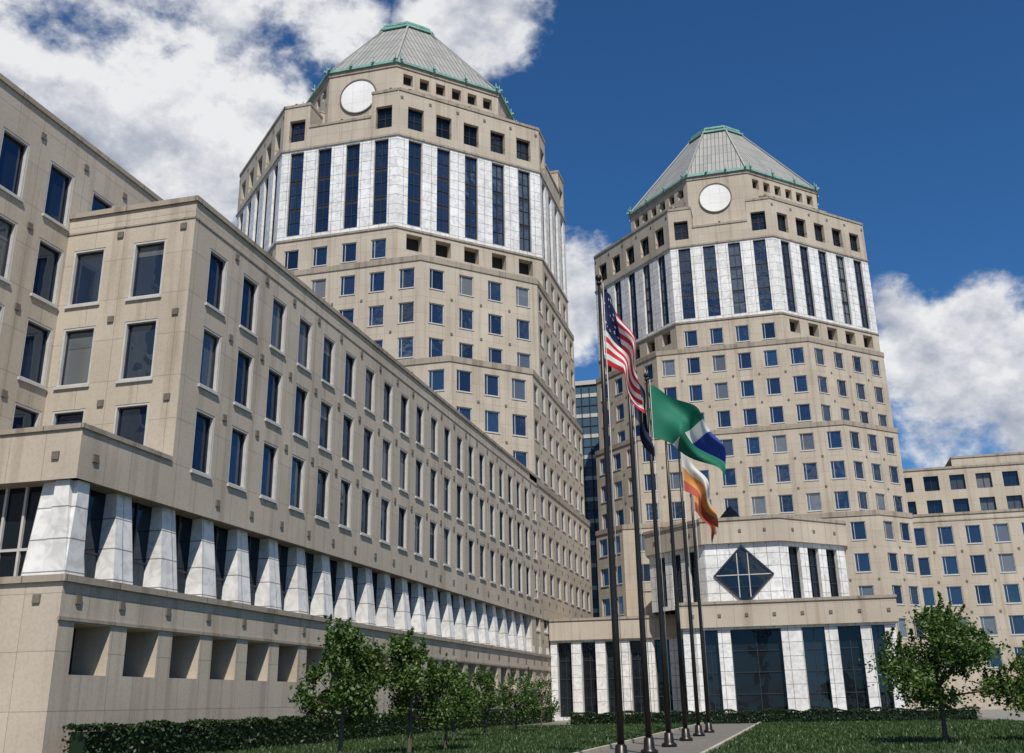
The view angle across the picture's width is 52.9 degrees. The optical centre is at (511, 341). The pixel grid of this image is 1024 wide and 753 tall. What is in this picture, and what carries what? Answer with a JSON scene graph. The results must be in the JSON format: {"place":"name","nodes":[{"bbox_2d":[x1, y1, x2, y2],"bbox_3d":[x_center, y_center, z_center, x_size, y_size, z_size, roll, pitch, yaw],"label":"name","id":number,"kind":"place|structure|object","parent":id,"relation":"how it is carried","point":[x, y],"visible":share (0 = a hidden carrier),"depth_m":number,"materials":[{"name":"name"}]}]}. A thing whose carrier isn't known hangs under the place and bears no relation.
{"place":"outdoors","nodes":[
{"label":"outdoors","id":0,"kind":"place"},
{"bbox_2d":[233,726,663,752],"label":"lawn","id":1,"kind":"structure","parent":0,"point":[469,747],"depth_m":43.53,"materials":[{"name":"plant"}]},
{"bbox_2d":[59,707,554,752],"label":"hedge","id":2,"kind":"object","parent":1,"relation":"on","point":[197,735],"visible":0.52,"depth_m":42.37,"materials":[{"name":"green plant"}]},
{"bbox_2d":[288,614,385,752],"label":"tree","id":3,"kind":"object","parent":1,"relation":"on","point":[353,692],"visible":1,"depth_m":34.22,"materials":[{"name":"green plant"}]},
{"bbox_2d":[370,626,454,751],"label":"tree","id":4,"kind":"object","parent":1,"relation":"on","point":[403,673],"visible":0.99,"depth_m":37.68,"materials":[{"name":"green plant"}]},
{"bbox_2d":[408,653,486,748],"bbox_3d":[-2.622,14.376,41.135,3.339,3.705,2.829,-6,-20,14],"label":"tree","id":5,"kind":"object","parent":1,"relation":"on","point":[463,707],"visible":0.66,"depth_m":40.84,"materials":[{"name":"green plant"}]},
{"bbox_2d":[421,659,487,741],"bbox_3d":[-2.742,17.131,49.117,3.573,3.815,3.636,-6,-20,14],"label":"tree","id":6,"kind":"object","parent":1,"relation":"on","point":[473,691],"visible":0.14,"depth_m":49.06,"materials":[{"name":"green plant"}]},
{"bbox_2d":[461,664,506,735],"bbox_3d":[-1.518,19.732,56.572,2.626,3.822,3.293,-6,-20,14],"label":"tree","id":7,"kind":"object","parent":1,"relation":"on","point":[485,680],"visible":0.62,"depth_m":56.48,"materials":[{"name":"green plant"}]},
{"bbox_2d":[493,666,546,730],"bbox_3d":[0.393,22.479,64.594,3.664,3.907,3.849,3,-20,-11],"label":"tree","id":8,"kind":"object","parent":1,"relation":"on","point":[531,701],"visible":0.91,"depth_m":63.97,"materials":[{"name":"green plant"}]},
{"bbox_2d":[522,673,563,727],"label":"tree","id":9,"kind":"object","parent":1,"relation":"on","point":[538,688],"visible":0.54,"depth_m":71.70,"materials":[{"name":"green plant"}]},
{"bbox_2d":[0,0,1023,468],"label":"sky","id":10,"kind":"structure","parent":0,"point":[906,117],"materials":[{"name":"blue"}]},
{"bbox_2d":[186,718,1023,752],"bbox_3d":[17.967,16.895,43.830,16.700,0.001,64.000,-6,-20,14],"label":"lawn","id":11,"kind":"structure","parent":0,"point":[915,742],"depth_m":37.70,"materials":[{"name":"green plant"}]},
{"bbox_2d":[566,706,981,724],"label":"hedge","id":12,"kind":"object","parent":11,"relation":"on","point":[779,715],"visible":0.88,"depth_m":76.09,"materials":[{"name":"green plant"}]},
{"bbox_2d":[859,590,1023,742],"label":"tree","id":13,"kind":"object","parent":11,"relation":"on","point":[953,646],"visible":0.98,"depth_m":39.13,"materials":[{"name":"green plant"}]},
{"bbox_2d":[973,640,1023,716],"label":"tree","id":14,"kind":"object","parent":11,"relation":"on","point":[1019,664],"visible":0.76,"depth_m":39.34,"materials":[{"name":"green plant"}]},
{"bbox_2d":[593,125,938,709],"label":"office tower","id":15,"kind":"structure","parent":0,"point":[731,268],"depth_m":141.98,"materials":[{"name":"stone"}]},
{"bbox_2d":[602,213,856,280],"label":"dark window glass","id":16,"kind":"structure","parent":15,"relation":"in","point":[755,217],"depth_m":149.32,"materials":[{"name":"black glass"}]},
{"bbox_2d":[601,241,922,636],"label":"window glass","id":17,"kind":"structure","parent":15,"relation":"in","point":[859,527],"depth_m":139.11,"materials":[{"name":"blue glass"}]},
{"bbox_2d":[600,322,923,637],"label":"window frames","id":18,"kind":"structure","parent":15,"relation":"in","point":[772,322],"depth_m":137.09,"materials":[{"name":"metal"}]},
{"bbox_2d":[518,717,1015,752],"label":"plaza paving","id":19,"kind":"structure","parent":0,"point":[698,744],"depth_m":46.40,"materials":[{"name":"grey concrete"}]},
{"bbox_2d":[595,275,644,752],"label":"flagpole","id":20,"kind":"object","parent":19,"relation":"on","point":[620,345],"visible":1,"depth_m":33.14,"materials":[{"name":"brown metal"}]},
{"bbox_2d":[627,383,657,752],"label":"flagpole","id":21,"kind":"object","parent":19,"relation":"on","point":[640,416],"visible":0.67,"depth_m":36.91,"materials":[{"name":"brown metal"}]},
{"bbox_2d":[574,722,758,752],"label":"stone kerb","id":22,"kind":"structure","parent":19,"relation":"on","point":[610,746],"depth_m":42.91,"materials":[{"name":"stone"}]},
{"bbox_2d":[665,441,692,740],"bbox_3d":[7.592,10.535,48.111,0.600,15.240,0.585,-6,-20,14],"label":"flagpole","id":23,"kind":"object","parent":19,"relation":"on","point":[685,733],"visible":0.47,"depth_m":47.22,"materials":[{"name":"brown metal"}]},
{"bbox_2d":[643,373,725,746],"bbox_3d":[7.412,8.539,42.435,3.445,15.240,1.323,-1,-19,0],"label":"flagpole","id":24,"kind":"object","parent":19,"relation":"on","point":[680,426],"visible":1,"depth_m":43.87,"materials":[{"name":"green fabric"}]},
{"bbox_2d":[678,450,717,735],"bbox_3d":[9.966,12.492,53.784,2.074,15.240,1.228,-6,-20,14],"label":"flagpole","id":25,"kind":"object","parent":19,"relation":"on","point":[695,480],"visible":0.97,"depth_m":54.86,"materials":[{"name":"brown metal"}]},
{"bbox_2d":[690,494,715,732],"bbox_3d":[11.247,14.348,59.117,1.619,15.240,1.072,-6,-20,14],"label":"flagpole","id":26,"kind":"object","parent":19,"relation":"on","point":[708,723],"visible":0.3,"depth_m":58.70,"materials":[{"name":"brown metal"}]},
{"bbox_2d":[549,709,1023,722],"bbox_3d":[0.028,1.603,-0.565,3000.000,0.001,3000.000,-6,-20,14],"label":"ground","id":27,"kind":"structure","parent":0,"point":[995,713],"depth_m":97.39,"materials":[{"name":"concrete"}]},
{"bbox_2d":[0,80,567,752],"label":"stone walls","id":28,"kind":"structure","parent":27,"relation":"on","point":[122,674],"depth_m":47.22,"materials":[{"name":"stone"}]},
{"bbox_2d":[0,487,29,575],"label":"podium mullions","id":29,"kind":"object","parent":28,"relation":"on","point":[19,549],"visible":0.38,"depth_m":38.40,"materials":[{"name":"white metal"}]},
{"bbox_2d":[0,486,42,576],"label":"podium glass","id":30,"kind":"object","parent":29,"relation":"in","point":[12,524],"visible":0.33,"depth_m":38.49,"materials":[{"name":"black glass"}]},
{"bbox_2d":[68,628,75,674],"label":"dark openings","id":31,"kind":"object","parent":28,"relation":"attached to","point":[72,649],"visible":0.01,"depth_m":38.45,"materials":[{"name":"black"}]},
{"bbox_2d":[85,489,394,614],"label":"arcade frames","id":32,"kind":"structure","parent":28,"relation":"on","point":[134,536],"depth_m":44.68,"materials":[{"name":"metal"}]},
{"bbox_2d":[85,490,514,615],"bbox_3d":[-4.026,22.142,81.481,0.001,3.500,95.820,-6,-20,14],"label":"arcade glass","id":33,"kind":"object","parent":32,"relation":"in","point":[95,518],"visible":0.15,"depth_m":45.32,"materials":[{"name":"black glass"}]},
{"bbox_2d":[0,127,537,598],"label":"window frames","id":34,"kind":"structure","parent":28,"relation":"attached to","point":[70,297],"depth_m":52.36,"materials":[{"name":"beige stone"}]},
{"bbox_2d":[0,220,525,565],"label":"roller blinds","id":35,"kind":"object","parent":34,"relation":"attached to","point":[80,340],"visible":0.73,"depth_m":47.88,"materials":[{"name":"white fabric"}]},
{"bbox_2d":[0,134,527,593],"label":"window glass","id":36,"kind":"object","parent":34,"relation":"in","point":[139,364],"visible":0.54,"depth_m":48.15,"materials":[{"name":"blue glass"}]},
{"bbox_2d":[0,73,537,486],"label":"stone copings","id":37,"kind":"object","parent":28,"relation":"on","point":[160,202],"visible":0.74,"depth_m":49.41,"materials":[{"name":"stone"}]},
{"bbox_2d":[0,185,538,600],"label":"window sills","id":38,"kind":"structure","parent":28,"relation":"attached to","point":[16,197],"depth_m":50.42,"materials":[{"name":"beige stone"}]},
{"bbox_2d":[0,573,550,671],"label":"stone ledges","id":39,"kind":"object","parent":28,"relation":"attached to","point":[92,582],"visible":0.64,"depth_m":44.32,"materials":[{"name":"stone"}]},
{"bbox_2d":[1,132,549,664],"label":"stone bosses","id":40,"kind":"object","parent":28,"relation":"attached to","point":[95,456],"visible":0.86,"depth_m":50.49,"materials":[{"name":"brown stone"}]},
{"bbox_2d":[21,479,549,654],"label":"marble piers","id":41,"kind":"structure","parent":28,"relation":"on","point":[56,544],"depth_m":48.45,"materials":[{"name":"white stone"}]},
{"bbox_2d":[236,21,592,689],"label":"office tower","id":42,"kind":"structure","parent":27,"relation":"on","point":[401,197],"depth_m":118.01,"materials":[{"name":"stone"}]},
{"bbox_2d":[292,108,527,160],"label":"dark window glass","id":43,"kind":"structure","parent":42,"relation":"in","point":[417,116],"depth_m":121.72,"materials":[{"name":"black glass"}]},
{"bbox_2d":[242,141,588,627],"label":"window glass","id":44,"kind":"structure","parent":42,"relation":"in","point":[436,278],"depth_m":115.78,"materials":[{"name":"blue glass"}]},
{"bbox_2d":[284,238,589,632],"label":"window frames","id":45,"kind":"structure","parent":42,"relation":"in","point":[384,238],"depth_m":113.87,"materials":[{"name":"metal"}]},
{"bbox_2d":[575,384,599,616],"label":"curtain wall","id":46,"kind":"structure","parent":27,"relation":"on","point":[587,451],"depth_m":187.88,"materials":[{"name":"blue glass"}]},
{"bbox_2d":[575,380,595,385],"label":"roof cap","id":47,"kind":"object","parent":46,"relation":"on","point":[586,382],"depth_m":192.54,"materials":[{"name":"metal"}]},
{"bbox_2d":[575,384,597,599],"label":"transoms","id":48,"kind":"object","parent":46,"relation":"attached to","point":[589,467],"depth_m":188.38,"materials":[{"name":"grey metal"}]},
{"bbox_2d":[576,393,598,612],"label":"floor bands","id":49,"kind":"object","parent":46,"relation":"attached to","point":[589,457],"depth_m":188.00,"materials":[{"name":"metal"}]},
{"bbox_2d":[580,384,599,616],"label":"mullions","id":50,"kind":"object","parent":46,"relation":"attached to","point":[592,479],"visible":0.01,"depth_m":187.00,"materials":[{"name":"grey metal"}]},
{"bbox_2d":[549,506,906,720],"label":"entrance pavilion","id":51,"kind":"structure","parent":27,"relation":"on","point":[790,622],"depth_m":95.74,"materials":[{"name":"white stone"}]},
{"bbox_2d":[560,548,893,715],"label":"dark window glass","id":52,"kind":"structure","parent":51,"relation":"in","point":[744,661],"depth_m":91.12,"materials":[{"name":"glass"}]},
{"bbox_2d":[903,454,1023,709],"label":"stone walls","id":53,"kind":"structure","parent":27,"relation":"on","point":[972,493],"depth_m":135.62,"materials":[{"name":"stone"}]},
{"bbox_2d":[903,452,1023,516],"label":"stone copings","id":54,"kind":"object","parent":53,"relation":"on","point":[948,465],"visible":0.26,"depth_m":144.02,"materials":[{"name":"stone"}]},
{"bbox_2d":[904,471,1022,513],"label":"dark frames","id":55,"kind":"structure","parent":53,"relation":"attached to","point":[965,488],"depth_m":143.92,"materials":[{"name":"brown metal"}]},
{"bbox_2d":[905,472,1022,514],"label":"dark window glass","id":56,"kind":"object","parent":53,"relation":"attached to","point":[980,484],"visible":0.53,"depth_m":143.86,"materials":[{"name":"glass"}]},
{"bbox_2d":[913,516,1023,522],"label":"stone ledges","id":57,"kind":"object","parent":53,"relation":"attached to","point":[968,519],"depth_m":136.64,"materials":[{"name":"stone"}]},
{"bbox_2d":[914,522,1023,667],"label":"window frames","id":58,"kind":"structure","parent":53,"relation":"attached to","point":[975,573],"depth_m":134.62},
{"bbox_2d":[914,523,1023,666],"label":"window glass","id":59,"kind":"object","parent":58,"relation":"in","point":[1007,560],"visible":0.44,"depth_m":134.77,"materials":[{"name":"blue glass"}]},
{"bbox_2d":[916,541,1023,668],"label":"window sills","id":60,"kind":"structure","parent":53,"relation":"attached to","point":[978,573],"depth_m":133.96,"materials":[{"name":"beige stone"}]},
{"bbox_2d":[933,547,1023,612],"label":"stone bosses","id":61,"kind":"object","parent":53,"relation":"attached to","point":[990,549],"visible":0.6,"depth_m":134.37,"materials":[{"name":"beige stone"}]}
]}

